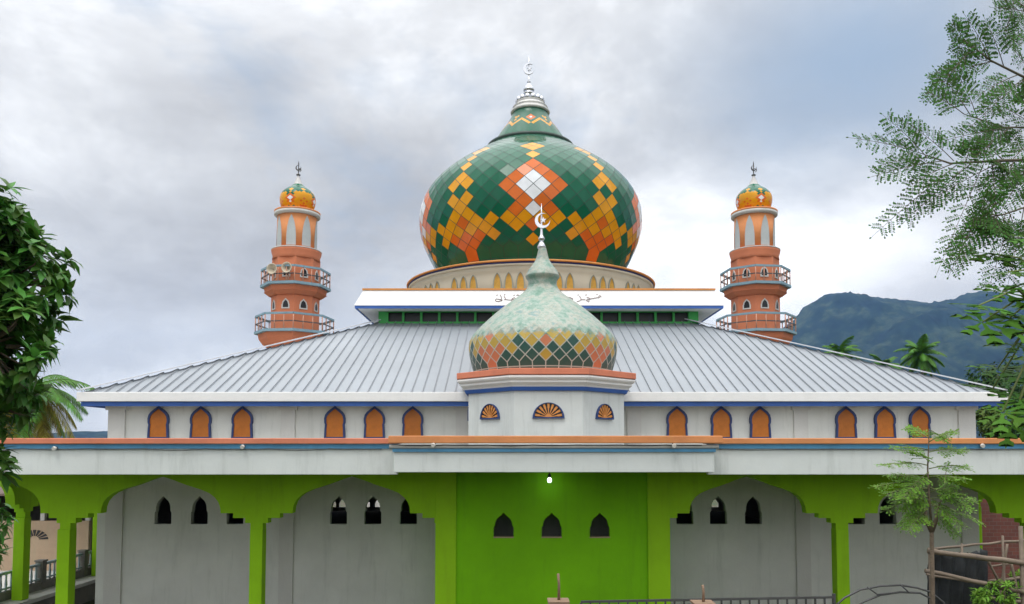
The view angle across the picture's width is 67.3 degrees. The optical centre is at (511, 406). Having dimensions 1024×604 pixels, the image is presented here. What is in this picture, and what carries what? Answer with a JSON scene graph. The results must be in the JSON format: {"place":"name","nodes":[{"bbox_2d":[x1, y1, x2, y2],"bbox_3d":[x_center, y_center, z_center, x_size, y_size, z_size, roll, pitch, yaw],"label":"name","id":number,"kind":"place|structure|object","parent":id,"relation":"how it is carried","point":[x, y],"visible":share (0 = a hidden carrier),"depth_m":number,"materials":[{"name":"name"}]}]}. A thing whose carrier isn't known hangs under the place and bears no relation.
{"place":"outdoors","nodes":[
{"label":"outdoors","id":0,"kind":"place"},
{"bbox_2d":[367,501,379,506],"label":"yard wall","id":1,"kind":"structure","parent":0,"point":[377,504],"depth_m":41.23,"materials":[{"name":"white paint"}]},
{"bbox_2d":[83,500,717,603],"bbox_3d":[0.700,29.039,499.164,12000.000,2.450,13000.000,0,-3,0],"label":"ground","id":2,"kind":"structure","parent":0,"point":[714,503],"depth_m":54.23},
{"bbox_2d":[0,499,18,569],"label":"leafy shrub","id":3,"kind":"object","parent":2,"relation":"on","point":[5,528],"visible":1,"depth_m":9.01,"materials":[{"name":"green plant"}]},
{"bbox_2d":[0,177,82,492],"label":"broadleaf tree","id":4,"kind":"object","parent":2,"relation":"on","point":[24,247],"visible":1,"depth_m":8.09,"materials":[{"name":"green plant"}]},
{"bbox_2d":[0,556,95,603],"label":"retaining wall","id":5,"kind":"structure","parent":2,"relation":"on","point":[84,589],"depth_m":19.98,"materials":[{"name":"concrete"}]},
{"bbox_2d":[0,549,91,601],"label":"boundary fence","id":6,"kind":"object","parent":5,"relation":"on","point":[40,581],"visible":0.23,"depth_m":19.28,"materials":[{"name":"metal"}]},
{"bbox_2d":[0,487,92,570],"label":"neighbour house","id":7,"kind":"structure","parent":5,"relation":"on","point":[43,539],"depth_m":22.23,"materials":[{"name":"paint"}]},
{"bbox_2d":[3,374,94,437],"bbox_3d":[-16.839,2.801,27.122,4.265,8.133,4.298,0,-3,0],"label":"coconut palm","id":8,"kind":"object","parent":2,"relation":"on","point":[41,426],"visible":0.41,"depth_m":26.94,"materials":[{"name":"green plant"}]},
{"bbox_2d":[254,162,333,347],"bbox_3d":[-11.362,-3.402,40.220,3.760,19.205,3.760,0,-3,9],"label":"minaret","id":9,"kind":"object","parent":2,"relation":"on","point":[299,294],"visible":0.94,"depth_m":39.48,"materials":[{"name":"orange paint"}]},
{"bbox_2d":[266,263,276,280],"bbox_3d":[-12.043,-6.764,38.897,0.560,0.900,0.480,0,-3,8],"label":"horn speaker","id":10,"kind":"object","parent":9,"relation":"on","point":[271,268],"visible":1,"depth_m":38.76},
{"bbox_2d":[281,262,291,279],"bbox_3d":[-11.300,-6.833,38.901,0.560,0.900,0.480,0,-3,8],"label":"horn speaker","id":11,"kind":"object","parent":9,"relation":"attached to","point":[283,268],"visible":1,"depth_m":38.73},
{"bbox_2d":[0,56,1023,603],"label":"mosque","id":12,"kind":"structure","parent":2,"relation":"on","point":[518,342],"depth_m":17.82,"materials":[{"name":"paint"}]},
{"bbox_2d":[147,406,169,437],"bbox_3d":[-8.252,0.366,17.969,0.493,0.775,0.068,0,-3,0],"label":"window","id":13,"kind":"structure","parent":12,"relation":"in","point":[158,420],"depth_m":17.95,"materials":[{"name":"orange wood"}]},
{"bbox_2d":[189,406,211,437],"bbox_3d":[-7.265,0.366,17.969,0.493,0.775,0.068,0,-3,0],"label":"window","id":14,"kind":"structure","parent":12,"relation":"in","point":[200,419],"depth_m":17.95,"materials":[{"name":"orange wood"}]},
{"bbox_2d":[231,406,252,437],"bbox_3d":[-6.294,0.366,17.969,0.493,0.775,0.068,0,-3,0],"label":"window","id":15,"kind":"structure","parent":12,"relation":"in","point":[242,418],"depth_m":17.95,"materials":[{"name":"orange wood"}]},
{"bbox_2d":[324,406,345,437],"bbox_3d":[-4.134,0.366,17.969,0.493,0.775,0.068,0,-3,0],"label":"window","id":16,"kind":"structure","parent":12,"relation":"in","point":[334,419],"depth_m":17.95,"materials":[{"name":"orange wood"}]},
{"bbox_2d":[364,406,384,437],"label":"window","id":17,"kind":"structure","parent":12,"relation":"in","point":[374,418],"depth_m":17.95,"materials":[{"name":"orange wood"}]},
{"bbox_2d":[402,406,422,435],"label":"window","id":18,"kind":"structure","parent":12,"relation":"in","point":[412,419],"depth_m":17.96,"materials":[{"name":"orange wood"}]},
{"bbox_2d":[547,472,551,481],"bbox_3d":[0.737,1.324,15.131,0.084,0.323,0.084,0,-3,0],"label":"porch lamp","id":19,"kind":"object","parent":12,"relation":"hanging from","point":[549,479],"visible":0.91,"depth_m":15.10,"materials":[{"name":"white glass"}]},
{"bbox_2d":[666,406,687,435],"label":"window","id":20,"kind":"structure","parent":12,"relation":"in","point":[676,419],"depth_m":17.96,"materials":[{"name":"orange wood"}]},
{"bbox_2d":[710,406,731,437],"bbox_3d":[4.885,0.366,17.969,0.493,0.775,0.068,0,-3,0],"label":"window","id":21,"kind":"structure","parent":12,"relation":"in","point":[721,419],"depth_m":17.95,"materials":[{"name":"orange wood"}]},
{"bbox_2d":[716,161,796,343],"bbox_3d":[12.746,-3.401,40.237,3.760,19.205,3.760,1,-3,-6],"label":"minaret","id":22,"kind":"object","parent":12,"relation":"attached to","point":[754,291],"visible":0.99,"depth_m":39.52,"materials":[{"name":"orange paint"}]},
{"bbox_2d":[749,406,770,437],"bbox_3d":[5.793,0.366,17.969,0.493,0.775,0.068,0,-3,0],"label":"window","id":23,"kind":"structure","parent":12,"relation":"in","point":[759,419],"depth_m":17.95,"materials":[{"name":"orange wood"}]},
{"bbox_2d":[835,406,856,437],"bbox_3d":[7.798,0.366,17.969,0.493,0.775,0.068,0,-3,0],"label":"window","id":24,"kind":"structure","parent":12,"relation":"in","point":[845,418],"depth_m":17.95,"materials":[{"name":"orange wood"}]},
{"bbox_2d":[874,406,895,437],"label":"window","id":25,"kind":"structure","parent":12,"relation":"in","point":[884,418],"depth_m":17.95,"materials":[{"name":"orange wood"}]},
{"bbox_2d":[908,406,930,437],"bbox_3d":[9.520,0.366,17.969,0.493,0.775,0.068,0,-3,0],"label":"window","id":26,"kind":"structure","parent":12,"relation":"in","point":[919,416],"depth_m":17.96,"materials":[{"name":"orange wood"}]},
{"bbox_2d":[547,598,569,603],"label":"brick pillar","id":27,"kind":"structure","parent":2,"relation":"on","point":[556,601],"depth_m":10.76,"materials":[{"name":"brown brick"}]},
{"bbox_2d":[557,573,559,599],"bbox_3d":[0.659,2.542,10.881,0.049,0.367,0.042,0,-3,0],"label":"wooden stake","id":28,"kind":"object","parent":27,"relation":"on","point":[558,580],"visible":1,"depth_m":10.87,"materials":[{"name":"brown wood"}]},
{"bbox_2d":[690,600,715,603],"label":"brick pillar","id":29,"kind":"structure","parent":2,"relation":"on","point":[701,602],"depth_m":10.82,"materials":[{"name":"brown brick"}]},
{"bbox_2d":[701,585,704,601],"bbox_3d":[2.701,2.636,10.876,0.048,0.237,0.042,0,-3,0],"label":"wooden stake","id":30,"kind":"object","parent":29,"relation":"on","point":[703,594],"visible":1,"depth_m":10.86,"materials":[{"name":"brown wood"}]},
{"bbox_2d":[580,593,835,603],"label":"iron fence","id":31,"kind":"object","parent":2,"relation":"on","point":[832,597],"visible":0.91,"depth_m":11.84,"materials":[{"name":"grey metal"}]},
{"bbox_2d":[823,336,861,359],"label":"coconut palm","id":32,"kind":"object","parent":2,"relation":"on","point":[842,347],"visible":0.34,"depth_m":74.83,"materials":[{"name":"green plant"}]},
{"bbox_2d":[837,584,944,603],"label":"bent rod frame","id":33,"kind":"object","parent":2,"relation":"on","point":[881,594],"visible":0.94,"depth_m":11.85,"materials":[{"name":"metal"}]},
{"bbox_2d":[893,334,946,375],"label":"coconut palm","id":34,"kind":"object","parent":2,"relation":"on","point":[923,361],"visible":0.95,"depth_m":69.96,"materials":[{"name":"green plant"}]},
{"bbox_2d":[870,424,985,603],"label":"sapling","id":35,"kind":"object","parent":2,"relation":"on","point":[929,523],"visible":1,"depth_m":11.24,"materials":[{"name":"green plant"}]},
{"bbox_2d":[846,0,1023,295],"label":"feathery tree","id":36,"kind":"object","parent":2,"relation":"on","point":[984,225],"visible":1,"depth_m":7.06,"materials":[{"name":"green plant"}]},
{"bbox_2d":[924,526,1023,603],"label":"bamboo fence","id":37,"kind":"object","parent":2,"relation":"on","point":[958,576],"visible":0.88,"depth_m":12.52,"materials":[{"name":"brown wood"}]},
{"bbox_2d":[970,587,994,603],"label":"weed","id":38,"kind":"object","parent":2,"relation":"on","point":[979,597],"visible":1,"depth_m":11.99,"materials":[{"name":"green plant"}]},
{"bbox_2d":[948,234,1023,448],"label":"papaya tree","id":39,"kind":"object","parent":2,"relation":"on","point":[1016,423],"visible":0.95,"depth_m":6.41,"materials":[{"name":"green plant"}]},
{"bbox_2d":[975,407,1006,437],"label":"background tree","id":40,"kind":"object","parent":2,"relation":"on","point":[981,413],"visible":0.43,"depth_m":49.91,"materials":[{"name":"green plant"}]},
{"bbox_2d":[964,361,1021,391],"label":"background tree","id":41,"kind":"object","parent":2,"relation":"on","point":[987,380],"visible":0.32,"depth_m":61.66,"materials":[{"name":"green plant"}]},
{"bbox_2d":[980,499,1019,579],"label":"brick wall","id":42,"kind":"structure","parent":2,"relation":"on","point":[997,525],"depth_m":23.82,"materials":[{"name":"red brick"}]},
{"bbox_2d":[985,579,1023,603],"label":"weed","id":43,"kind":"object","parent":2,"relation":"on","point":[1000,598],"visible":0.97,"depth_m":12.03,"materials":[{"name":"green plant"}]},
{"bbox_2d":[990,371,1023,408],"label":"background tree","id":44,"kind":"object","parent":2,"relation":"on","point":[1007,385],"visible":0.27,"depth_m":57.04,"materials":[{"name":"green plant"}]},
{"bbox_2d":[1001,410,1023,437],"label":"background tree","id":45,"kind":"object","parent":2,"relation":"on","point":[1016,433],"visible":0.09,"depth_m":46.02,"materials":[{"name":"green plant"}]},
{"bbox_2d":[0,0,1023,432],"label":"sky","id":46,"kind":"structure","parent":0,"point":[159,142],"materials":[{"name":"grey"}]},
{"bbox_2d":[10,291,1023,437],"bbox_3d":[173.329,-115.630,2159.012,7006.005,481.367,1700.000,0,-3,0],"label":"hills","id":47,"kind":"structure","parent":0,"point":[882,328],"depth_m":1989.14,"materials":[{"name":"green plant"}]},
{"bbox_2d":[869,354,902,368],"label":"coconut palm","id":48,"kind":"object","parent":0,"point":[876,357],"visible":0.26,"depth_m":95.06,"materials":[{"name":"green plant"}]},
{"bbox_2d":[1008,569,1019,577],"bbox_3d":[8.951,3.818,13.430,0.519,1.980,0.502,-3,-4,41],"label":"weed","id":49,"kind":"object","parent":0,"point":[1016,573],"visible":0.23,"depth_m":13.47,"materials":[{"name":"green plant"}]}
]}

